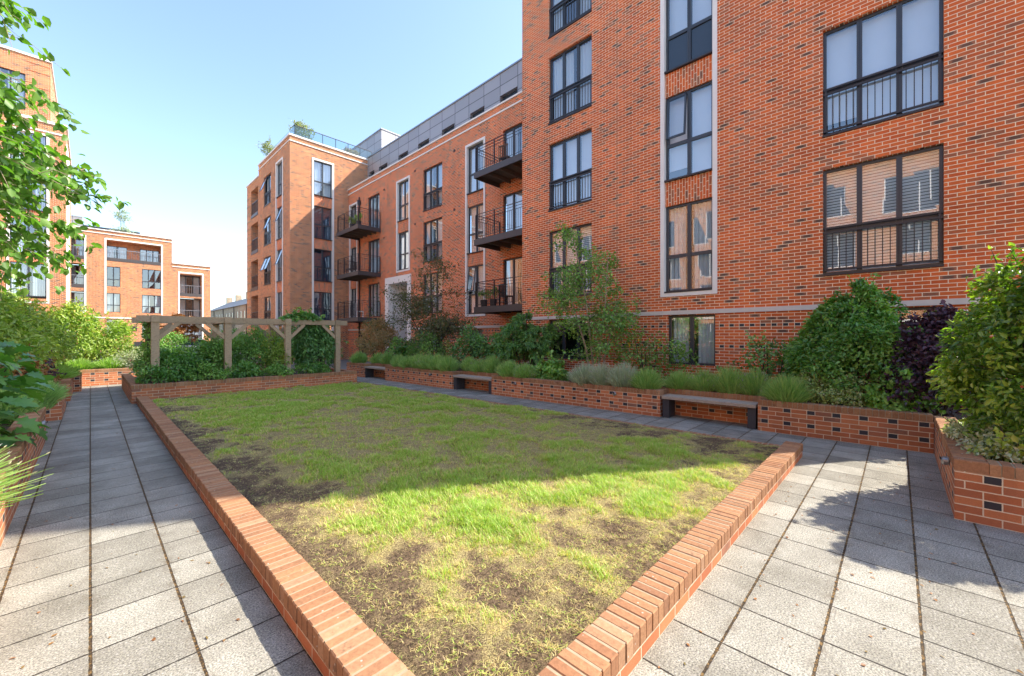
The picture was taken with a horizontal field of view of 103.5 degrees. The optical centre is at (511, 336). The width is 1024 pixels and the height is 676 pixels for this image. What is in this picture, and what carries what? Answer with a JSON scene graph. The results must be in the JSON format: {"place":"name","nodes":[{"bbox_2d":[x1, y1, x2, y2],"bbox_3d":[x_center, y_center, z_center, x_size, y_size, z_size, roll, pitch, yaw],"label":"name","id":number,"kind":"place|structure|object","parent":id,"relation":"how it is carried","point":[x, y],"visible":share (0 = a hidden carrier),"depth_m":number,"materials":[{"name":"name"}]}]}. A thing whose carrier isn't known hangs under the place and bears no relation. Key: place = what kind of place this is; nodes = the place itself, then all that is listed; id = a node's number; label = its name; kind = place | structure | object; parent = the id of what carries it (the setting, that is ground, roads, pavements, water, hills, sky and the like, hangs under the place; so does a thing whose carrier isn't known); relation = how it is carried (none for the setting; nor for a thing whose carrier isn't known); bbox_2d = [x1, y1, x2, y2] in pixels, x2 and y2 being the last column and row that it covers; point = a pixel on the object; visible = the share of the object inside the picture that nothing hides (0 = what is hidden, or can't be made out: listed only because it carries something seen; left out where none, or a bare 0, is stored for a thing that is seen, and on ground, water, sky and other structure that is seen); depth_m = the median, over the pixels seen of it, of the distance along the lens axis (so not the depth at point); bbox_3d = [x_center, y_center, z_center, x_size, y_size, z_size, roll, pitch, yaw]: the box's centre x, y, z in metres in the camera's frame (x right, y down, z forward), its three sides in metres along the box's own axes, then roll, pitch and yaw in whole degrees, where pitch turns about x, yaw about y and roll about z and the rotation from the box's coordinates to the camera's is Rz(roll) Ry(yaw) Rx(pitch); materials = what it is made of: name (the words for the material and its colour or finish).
{"place":"outdoors","nodes":[
{"label":"outdoors","id":0,"kind":"place"},
{"bbox_2d":[0,44,71,359],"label":"apartment building","id":1,"kind":"structure","parent":0,"point":[28,66],"depth_m":28.20,"materials":[{"name":"orange brick"}]},
{"bbox_2d":[10,261,46,298],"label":"window","id":2,"kind":"structure","parent":1,"relation":"in","point":[38,289],"depth_m":28.06,"materials":[{"name":"clear glass"}]},
{"bbox_2d":[19,215,210,351],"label":"apartment building","id":3,"kind":"structure","parent":0,"point":[136,273],"depth_m":47.02,"materials":[{"name":"orange brick"}]},
{"bbox_2d":[142,269,160,288],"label":"window","id":4,"kind":"structure","parent":3,"relation":"in","point":[151,279],"depth_m":48.51,"materials":[{"name":"clear glass"}]},
{"bbox_2d":[142,295,160,313],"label":"window","id":5,"kind":"structure","parent":3,"relation":"in","point":[150,303],"depth_m":48.16,"materials":[{"name":"clear glass"}]},
{"bbox_2d":[180,275,199,293],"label":"loggia door","id":6,"kind":"structure","parent":3,"relation":"in","point":[194,282],"depth_m":51.93,"materials":[{"name":"clear glass"}]},
{"bbox_2d":[180,298,199,316],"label":"loggia door","id":7,"kind":"structure","parent":3,"relation":"in","point":[185,304],"depth_m":52.04,"materials":[{"name":"glass"}]},
{"bbox_2d":[0,362,236,435],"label":"planting bed","id":8,"kind":"object","parent":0,"point":[6,427],"depth_m":5.91,"materials":[{"name":"soil"}]},
{"bbox_2d":[0,444,53,512],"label":"ornamental grass","id":9,"kind":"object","parent":8,"relation":"on","point":[5,483],"depth_m":2.65,"materials":[{"name":"green plant"}]},
{"bbox_2d":[0,340,54,446],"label":"oak leaved shrub","id":10,"kind":"object","parent":8,"relation":"on","point":[35,377],"visible":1,"depth_m":4.57,"materials":[{"name":"green plant"}]},
{"bbox_2d":[0,285,60,372],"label":"garden shrub","id":11,"kind":"object","parent":8,"relation":"on","point":[11,330],"visible":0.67,"depth_m":7.96,"materials":[{"name":"green plant"}]},
{"bbox_2d":[0,343,65,383],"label":"garden shrub","id":12,"kind":"object","parent":8,"relation":"on","point":[43,370],"visible":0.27,"depth_m":7.74,"materials":[{"name":"green plant"}]},
{"bbox_2d":[1,380,77,409],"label":"rosemary","id":13,"kind":"object","parent":8,"relation":"on","point":[56,395],"visible":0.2,"depth_m":7.10,"materials":[{"name":"green plant"}]},
{"bbox_2d":[4,285,83,364],"bbox_3d":[-13.427,-0.034,10.974,2.974,2.765,2.445,0,0,44],"label":"garden shrub","id":14,"kind":"object","parent":8,"relation":"on","point":[65,343],"visible":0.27,"depth_m":11.11,"materials":[{"name":"green plant"}]},
{"bbox_2d":[0,0,131,300],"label":"birch tree","id":15,"kind":"object","parent":8,"relation":"on","point":[18,175],"visible":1,"depth_m":2.87,"materials":[{"name":"green plant"}]},
{"bbox_2d":[38,296,105,361],"bbox_3d":[-16.641,-0.082,14.976,2.124,2.861,2.490,0,0,-21],"label":"garden shrub","id":16,"kind":"object","parent":8,"relation":"on","point":[66,315],"visible":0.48,"depth_m":15.03,"materials":[{"name":"green plant"}]},
{"bbox_2d":[75,311,138,362],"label":"garden shrub","id":17,"kind":"object","parent":8,"relation":"on","point":[110,344],"visible":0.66,"depth_m":16.52,"materials":[{"name":"green plant"}]},
{"bbox_2d":[0,384,322,675],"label":"path","id":18,"kind":"structure","parent":0,"point":[126,605],"depth_m":2.92,"materials":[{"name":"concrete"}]},
{"bbox_2d":[0,370,81,546],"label":"planter wall","id":19,"kind":"structure","parent":18,"relation":"on","point":[27,451],"depth_m":4.70,"materials":[{"name":"brick"}]},
{"bbox_2d":[0,354,370,369],"bbox_3d":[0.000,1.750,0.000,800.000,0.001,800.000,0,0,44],"label":"ground","id":20,"kind":"structure","parent":0,"point":[343,363],"depth_m":25.75,"materials":[{"name":"green plant"}]},
{"bbox_2d":[138,331,194,354],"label":"courtyard shrub","id":21,"kind":"object","parent":20,"relation":"on","point":[168,342],"visible":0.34,"depth_m":19.77,"materials":[{"name":"green plant"}]},
{"bbox_2d":[82,362,265,385],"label":"planter wall","id":22,"kind":"structure","parent":20,"relation":"on","point":[96,377],"depth_m":14.15,"materials":[{"name":"brick"}]},
{"bbox_2d":[160,312,204,347],"bbox_3d":[-19.165,0.199,23.455,2.146,3.085,2.666,0,0,-6],"label":"maple tree","id":23,"kind":"object","parent":20,"relation":"on","point":[194,328],"visible":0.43,"depth_m":23.29,"materials":[{"name":"brown plant"}]},
{"bbox_2d":[121,367,356,403],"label":"planter wall","id":24,"kind":"structure","parent":20,"relation":"on","point":[132,389],"depth_m":11.80,"materials":[{"name":"brick"}]},
{"bbox_2d":[135,368,330,383],"bbox_3d":[-9.203,1.360,13.888,4.300,0.001,5.650,0,0,44],"label":"planting bed","id":25,"kind":"object","parent":24,"relation":"in","point":[235,376],"visible":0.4,"depth_m":13.58,"materials":[{"name":"soil"}]},
{"bbox_2d":[129,343,178,378],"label":"shrub","id":26,"kind":"object","parent":25,"relation":"on","point":[146,352],"visible":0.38,"depth_m":11.43,"materials":[{"name":"green plant"}]},
{"bbox_2d":[129,357,181,383],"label":"shrub","id":27,"kind":"object","parent":25,"relation":"on","point":[163,373],"visible":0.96,"depth_m":10.71,"materials":[{"name":"green plant"}]},
{"bbox_2d":[150,346,213,381],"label":"shrub","id":28,"kind":"object","parent":25,"relation":"on","point":[184,361],"visible":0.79,"depth_m":11.28,"materials":[{"name":"green plant"}]},
{"bbox_2d":[183,359,236,380],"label":"shrub","id":29,"kind":"object","parent":25,"relation":"on","point":[216,372],"visible":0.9,"depth_m":11.44,"materials":[{"name":"green plant"}]},
{"bbox_2d":[187,335,236,379],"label":"shrub","id":30,"kind":"object","parent":25,"relation":"on","point":[214,348],"visible":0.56,"depth_m":12.24,"materials":[{"name":"green plant"}]},
{"bbox_2d":[132,315,346,382],"bbox_3d":[-8.694,0.399,13.436,1.930,1.942,5.700,0,0,44],"label":"pergola","id":31,"kind":"object","parent":25,"relation":"on","point":[211,323],"visible":0.8,"depth_m":12.47,"materials":[{"name":"brown wood"}]},
{"bbox_2d":[278,307,324,321],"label":"climbing vine","id":32,"kind":"object","parent":31,"relation":"attached to","point":[305,315],"visible":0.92,"depth_m":13.75,"materials":[{"name":"green plant"}]},
{"bbox_2d":[221,359,263,378],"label":"shrub","id":33,"kind":"object","parent":25,"relation":"on","point":[246,367],"visible":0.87,"depth_m":12.39,"materials":[{"name":"green plant"}]},
{"bbox_2d":[232,325,275,376],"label":"shrub","id":34,"kind":"object","parent":25,"relation":"on","point":[250,349],"visible":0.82,"depth_m":13.14,"materials":[{"name":"green plant"}]},
{"bbox_2d":[257,329,293,375],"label":"shrub","id":35,"kind":"object","parent":25,"relation":"on","point":[276,351],"visible":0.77,"depth_m":13.40,"materials":[{"name":"green plant"}]},
{"bbox_2d":[259,357,299,376],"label":"shrub","id":36,"kind":"object","parent":25,"relation":"on","point":[277,369],"visible":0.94,"depth_m":12.82,"materials":[{"name":"green plant"}]},
{"bbox_2d":[291,316,348,373],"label":"camellia shrub","id":37,"kind":"object","parent":25,"relation":"on","point":[311,342],"visible":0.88,"depth_m":14.15,"materials":[{"name":"green plant"}]},
{"bbox_2d":[136,396,414,675],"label":"lawn wall","id":38,"kind":"structure","parent":20,"relation":"on","point":[335,635],"depth_m":2.58,"materials":[{"name":"brick"}]},
{"bbox_2d":[357,381,780,446],"bbox_3d":[-0.813,1.722,10.506,13.390,0.107,0.111,0,0,42],"label":"edging","id":39,"kind":"object","parent":20,"relation":"on","point":[717,436],"visible":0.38,"depth_m":7.48,"materials":[{"name":"brick"}]},
{"bbox_2d":[522,0,1023,409],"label":"apartment building","id":40,"kind":"structure","parent":20,"relation":"on","point":[719,177],"depth_m":9.56,"materials":[{"name":"red brick"}]},
{"bbox_2d":[548,223,591,298],"bbox_3d":[2.000,-2.470,13.506,1.840,2.380,0.375,0,0,44],"label":"window","id":41,"kind":"structure","parent":40,"relation":"in","point":[557,258],"depth_m":13.66,"materials":[{"name":"clear glass"}]},
{"bbox_2d":[548,129,591,211],"bbox_3d":[2.000,-5.480,13.506,1.840,2.400,0.375,0,0,44],"label":"window","id":42,"kind":"structure","parent":40,"relation":"in","point":[570,182],"depth_m":13.59,"materials":[{"name":"clear glass"}]},
{"bbox_2d":[548,35,591,125],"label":"window","id":43,"kind":"structure","parent":40,"relation":"in","point":[571,70],"depth_m":13.64,"materials":[{"name":"clear glass"}]},
{"bbox_2d":[548,0,591,38],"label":"window","id":44,"kind":"structure","parent":40,"relation":"in","point":[563,13],"depth_m":13.83,"materials":[{"name":"clear glass"}]},
{"bbox_2d":[550,319,591,359],"bbox_3d":[2.299,0.105,13.819,1.860,1.450,0.989,0,0,44],"label":"window","id":45,"kind":"structure","parent":40,"relation":"in","point":[570,344],"depth_m":14.39,"materials":[{"name":"black glass"}]},
{"bbox_2d":[664,198,711,292],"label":"window","id":46,"kind":"structure","parent":40,"relation":"in","point":[688,225],"depth_m":10.87,"materials":[{"name":"glass"}]},
{"bbox_2d":[664,81,711,182],"bbox_3d":[4.780,-5.440,10.850,1.340,2.420,0.390,0,0,44],"label":"window","id":47,"kind":"structure","parent":40,"relation":"in","point":[688,113],"depth_m":10.84,"materials":[{"name":"clear glass"}]},
{"bbox_2d":[664,0,711,74],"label":"window","id":48,"kind":"structure","parent":40,"relation":"in","point":[688,22],"depth_m":10.89,"materials":[{"name":"clear glass"}]},
{"bbox_2d":[669,314,714,365],"bbox_3d":[5.132,0.105,11.109,1.340,1.450,0.989,0,0,44],"label":"window","id":49,"kind":"structure","parent":40,"relation":"in","point":[698,330],"depth_m":10.77,"materials":[{"name":"clear glass"}]},
{"bbox_2d":[822,144,943,275],"bbox_3d":[7.499,-2.470,8.246,1.900,2.380,0.375,0,0,44],"label":"window","id":50,"kind":"structure","parent":40,"relation":"in","point":[886,213],"depth_m":8.23,"materials":[{"name":"clear glass"}]},
{"bbox_2d":[822,0,943,137],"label":"window","id":51,"kind":"structure","parent":40,"relation":"in","point":[885,64],"depth_m":8.24,"materials":[{"name":"clear glass"}]},
{"bbox_2d":[834,306,942,372],"bbox_3d":[7.799,0.105,8.559,1.920,1.450,0.989,0,0,44],"label":"window","id":52,"kind":"structure","parent":40,"relation":"in","point":[919,310],"depth_m":8.46,"materials":[{"name":"glass"}]},
{"bbox_2d":[0,0,521,309],"label":"sky","id":53,"kind":"structure","parent":0,"point":[174,99],"materials":[{"name":"blue"}]},
{"bbox_2d":[246,125,400,361],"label":"apartment building","id":54,"kind":"structure","parent":0,"point":[298,187],"depth_m":29.59,"materials":[{"name":"orange brick"}]},
{"bbox_2d":[314,292,330,319],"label":"window","id":55,"kind":"structure","parent":54,"relation":"in","point":[322,300],"depth_m":29.37,"materials":[{"name":"clear glass"}]},
{"bbox_2d":[314,248,331,282],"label":"window","id":56,"kind":"structure","parent":54,"relation":"in","point":[322,258],"depth_m":29.37,"materials":[{"name":"clear glass"}]},
{"bbox_2d":[314,205,331,240],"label":"window","id":57,"kind":"structure","parent":54,"relation":"in","point":[322,216],"depth_m":29.37,"materials":[{"name":"clear glass"}]},
{"bbox_2d":[314,160,331,198],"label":"window","id":58,"kind":"structure","parent":54,"relation":"in","point":[322,171],"depth_m":29.44,"materials":[{"name":"glass"}]},
{"bbox_2d":[337,58,521,362],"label":"apartment building","id":59,"kind":"structure","parent":0,"point":[432,184],"depth_m":22.37,"materials":[{"name":"red brick"}]},
{"bbox_2d":[397,231,407,270],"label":"window","id":60,"kind":"structure","parent":59,"relation":"in","point":[403,237],"depth_m":25.59,"materials":[{"name":"glass"}]},
{"bbox_2d":[397,180,407,221],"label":"window","id":61,"kind":"structure","parent":59,"relation":"in","point":[403,187],"depth_m":25.64,"materials":[{"name":"clear glass"}]},
{"bbox_2d":[422,163,441,211],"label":"window","id":62,"kind":"structure","parent":59,"relation":"in","point":[432,194],"depth_m":23.35,"materials":[{"name":"clear glass"}]},
{"bbox_2d":[423,272,441,312],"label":"window","id":63,"kind":"structure","parent":59,"relation":"in","point":[440,281],"depth_m":23.99,"materials":[{"name":"clear glass"}]},
{"bbox_2d":[423,217,441,262],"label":"window","id":64,"kind":"structure","parent":59,"relation":"in","point":[432,229],"depth_m":23.30,"materials":[{"name":"clear glass"}]},
{"bbox_2d":[466,264,482,313],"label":"window","id":65,"kind":"structure","parent":59,"relation":"in","point":[475,273],"depth_m":20.84,"materials":[{"name":"clear glass"}]},
{"bbox_2d":[467,203,482,254],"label":"window","id":66,"kind":"structure","parent":59,"relation":"in","point":[477,209],"depth_m":20.92,"materials":[{"name":"clear glass"}]},
{"bbox_2d":[467,142,482,194],"bbox_3d":[-1.757,-8.540,20.573,1.368,2.500,0.395,0,0,44],"label":"window","id":67,"kind":"structure","parent":59,"relation":"in","point":[476,185],"depth_m":20.92,"materials":[{"name":"glass"}]},
{"bbox_2d":[504,257,521,304],"bbox_3d":[0.624,-2.470,18.881,1.920,2.400,0.989,0,0,44],"label":"balcony door","id":68,"kind":"structure","parent":59,"relation":"in","point":[512,267],"depth_m":19.13,"materials":[{"name":"clear glass"}]},
{"bbox_2d":[504,190,521,231],"bbox_3d":[0.368,-5.475,18.614,1.900,2.430,0.249,0,0,44],"label":"balcony door","id":69,"kind":"structure","parent":59,"relation":"in","point":[517,196],"depth_m":18.95,"materials":[{"name":"clear glass"}]},
{"bbox_2d":[504,123,521,156],"bbox_3d":[0.624,-8.500,18.881,1.920,2.520,0.989,0,0,44],"label":"balcony door","id":70,"kind":"structure","parent":59,"relation":"in","point":[517,137],"depth_m":19.09,"materials":[{"name":"clear glass"}]},
{"bbox_2d":[152,381,778,675],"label":"lawn","id":71,"kind":"structure","parent":0,"point":[558,600],"depth_m":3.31,"materials":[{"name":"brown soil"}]},
{"bbox_2d":[357,377,1023,675],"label":"path","id":72,"kind":"structure","parent":0,"point":[977,589],"depth_m":2.83,"materials":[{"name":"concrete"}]},
{"bbox_2d":[453,374,491,393],"bbox_3d":[-1.131,1.498,12.614,1.730,0.465,0.400,0,0,42],"label":"bench","id":73,"kind":"object","parent":72,"relation":"on","point":[459,381],"visible":0.69,"depth_m":12.95,"materials":[{"name":"stone"}]},
{"bbox_2d":[347,362,933,453],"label":"planter wall","id":74,"kind":"structure","parent":72,"relation":"on","point":[907,430],"depth_m":8.17,"materials":[{"name":"brick"}]},
{"bbox_2d":[536,441,802,675],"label":"lawn wall","id":75,"kind":"structure","parent":72,"relation":"on","point":[622,633],"depth_m":2.51,"materials":[{"name":"brick"}]},
{"bbox_2d":[662,394,757,429],"bbox_3d":[3.949,1.498,8.115,1.730,0.465,0.400,0,0,42],"label":"bench","id":76,"kind":"object","parent":72,"relation":"on","point":[669,409],"visible":0.86,"depth_m":7.93,"materials":[{"name":"stone"}]},
{"bbox_2d":[934,416,1023,532],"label":"planter wall","id":77,"kind":"structure","parent":72,"relation":"on","point":[980,489],"depth_m":3.70,"materials":[{"name":"brick"}]},
{"bbox_2d":[457,361,1020,428],"bbox_3d":[3.337,1.295,12.169,24.000,0.001,5.000,0,0,44],"label":"planting bed","id":78,"kind":"object","parent":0,"point":[957,417],"depth_m":7.12,"materials":[{"name":"soil"}]},
{"bbox_2d":[354,316,402,356],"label":"photinia shrub","id":79,"kind":"object","parent":78,"relation":"on","point":[378,337],"visible":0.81,"depth_m":19.67,"materials":[{"name":"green plant"}]},
{"bbox_2d":[357,247,492,361],"bbox_3d":[-3.773,-1.278,17.338,5.444,5.272,6.351,0,0,-20],"label":"birch tree","id":80,"kind":"object","parent":78,"relation":"on","point":[438,327],"visible":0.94,"depth_m":17.21,"materials":[{"name":"green plant"}]},
{"bbox_2d":[404,329,454,359],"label":"olive shrub","id":81,"kind":"object","parent":78,"relation":"on","point":[414,350],"visible":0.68,"depth_m":15.77,"materials":[{"name":"green plant"}]},
{"bbox_2d":[447,317,495,365],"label":"rose bush","id":82,"kind":"object","parent":78,"relation":"on","point":[475,345],"visible":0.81,"depth_m":14.54,"materials":[{"name":"green plant"}]},
{"bbox_2d":[489,310,562,365],"bbox_3d":[0.501,0.256,12.938,2.458,2.197,1.887,0,0,17],"label":"shrub","id":83,"kind":"object","parent":78,"relation":"on","point":[525,343],"visible":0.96,"depth_m":12.56,"materials":[{"name":"green plant"}]},
{"bbox_2d":[530,350,570,380],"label":"ground shrub","id":84,"kind":"object","parent":78,"relation":"on","point":[550,369],"visible":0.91,"depth_m":11.02,"materials":[{"name":"green plant"}]},
{"bbox_2d":[531,220,651,367],"bbox_3d":[2.081,-0.996,11.232,3.248,4.686,2.625,0,0,12],"label":"birch tree","id":85,"kind":"object","parent":78,"relation":"on","point":[605,316],"visible":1,"depth_m":11.20,"materials":[{"name":"green plant"}]},
{"bbox_2d":[611,325,704,380],"bbox_3d":[3.755,0.475,10.443,2.380,1.602,1.230,0,0,44],"label":"shrub","id":86,"kind":"object","parent":78,"relation":"on","point":[655,357],"visible":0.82,"depth_m":10.34,"materials":[{"name":"green plant"}]},
{"bbox_2d":[662,369,696,391],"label":"lavender","id":87,"kind":"object","parent":78,"relation":"on","point":[678,380],"visible":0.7,"depth_m":8.84,"materials":[{"name":"green plant"}]},
{"bbox_2d":[687,368,719,391],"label":"lavender","id":88,"kind":"object","parent":78,"relation":"on","point":[702,379],"visible":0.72,"depth_m":8.53,"materials":[{"name":"green plant"}]},
{"bbox_2d":[709,365,748,393],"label":"lavender","id":89,"kind":"object","parent":78,"relation":"on","point":[727,379],"visible":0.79,"depth_m":8.19,"materials":[{"name":"green plant"}]},
{"bbox_2d":[736,367,771,395],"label":"lavender","id":90,"kind":"object","parent":78,"relation":"on","point":[753,382],"visible":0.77,"depth_m":7.91,"materials":[{"name":"green plant"}]},
{"bbox_2d":[715,330,798,379],"bbox_3d":[5.538,0.570,8.758,1.407,1.414,1.639,0,0,-2],"label":"rose bush","id":91,"kind":"object","parent":78,"relation":"on","point":[766,365],"visible":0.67,"depth_m":8.67,"materials":[{"name":"green plant"}]},
{"bbox_2d":[796,368,869,407],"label":"variegated shrub","id":92,"kind":"object","parent":78,"relation":"on","point":[828,397],"visible":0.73,"depth_m":6.88,"materials":[{"name":"green plant"}]},
{"bbox_2d":[774,272,934,406],"bbox_3d":[6.334,0.053,7.520,2.376,2.449,2.304,0,0,44],"label":"laurel shrub","id":93,"kind":"object","parent":78,"relation":"on","point":[841,346],"visible":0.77,"depth_m":7.06,"materials":[{"name":"green plant"}]},
{"bbox_2d":[877,299,982,416],"bbox_3d":[6.594,0.353,6.328,1.412,1.844,1.269,0,0,44],"label":"purple shrub","id":94,"kind":"object","parent":78,"relation":"on","point":[924,357],"visible":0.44,"depth_m":6.21,"materials":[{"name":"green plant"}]},
{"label":"planting bed","id":95,"kind":"structure","parent":0,"visible":0},
{"bbox_2d":[565,362,595,385],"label":"lavender","id":96,"kind":"object","parent":95,"relation":"on","point":[579,375],"visible":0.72,"depth_m":9.90,"materials":[{"name":"green plant"}]},
{"bbox_2d":[587,362,616,385],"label":"lavender","id":97,"kind":"object","parent":95,"relation":"on","point":[598,376],"visible":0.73,"depth_m":9.58,"materials":[{"name":"green plant"}]},
{"bbox_2d":[605,362,640,387],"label":"lavender","id":98,"kind":"object","parent":95,"relation":"on","point":[621,376],"visible":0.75,"depth_m":9.23,"materials":[{"name":"green plant"}]},
{"bbox_2d":[627,367,667,390],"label":"lavender","id":99,"kind":"object","parent":95,"relation":"on","point":[648,379],"visible":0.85,"depth_m":8.86,"materials":[{"name":"green plant"}]},
{"bbox_2d":[756,372,815,402],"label":"ornamental grass","id":100,"kind":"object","parent":95,"relation":"on","point":[785,389],"depth_m":7.14,"materials":[{"name":"green plant"}]},
{"bbox_2d":[860,360,949,413],"bbox_3d":[6.183,0.821,6.401,1.037,0.920,0.796,0,0,44],"label":"green shrub","id":101,"kind":"object","parent":95,"relation":"on","point":[873,398],"visible":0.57,"depth_m":6.34,"materials":[{"name":"green plant"}]},
{"label":"planting bed","id":102,"kind":"structure","parent":0,"visible":0},
{"bbox_2d":[926,242,1023,442],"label":"hedge shrub","id":103,"kind":"object","parent":102,"relation":"on","point":[978,375],"visible":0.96,"depth_m":4.22,"materials":[{"name":"green plant"}]},
{"bbox_2d":[940,414,1023,462],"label":"ground cover","id":104,"kind":"object","parent":102,"relation":"on","point":[951,429],"visible":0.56,"depth_m":4.11,"materials":[{"name":"green plant"}]},
{"bbox_2d":[967,409,1023,464],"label":"autumn shrub","id":105,"kind":"object","parent":102,"relation":"on","point":[1010,438],"visible":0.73,"depth_m":3.84,"materials":[{"name":"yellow plant"}]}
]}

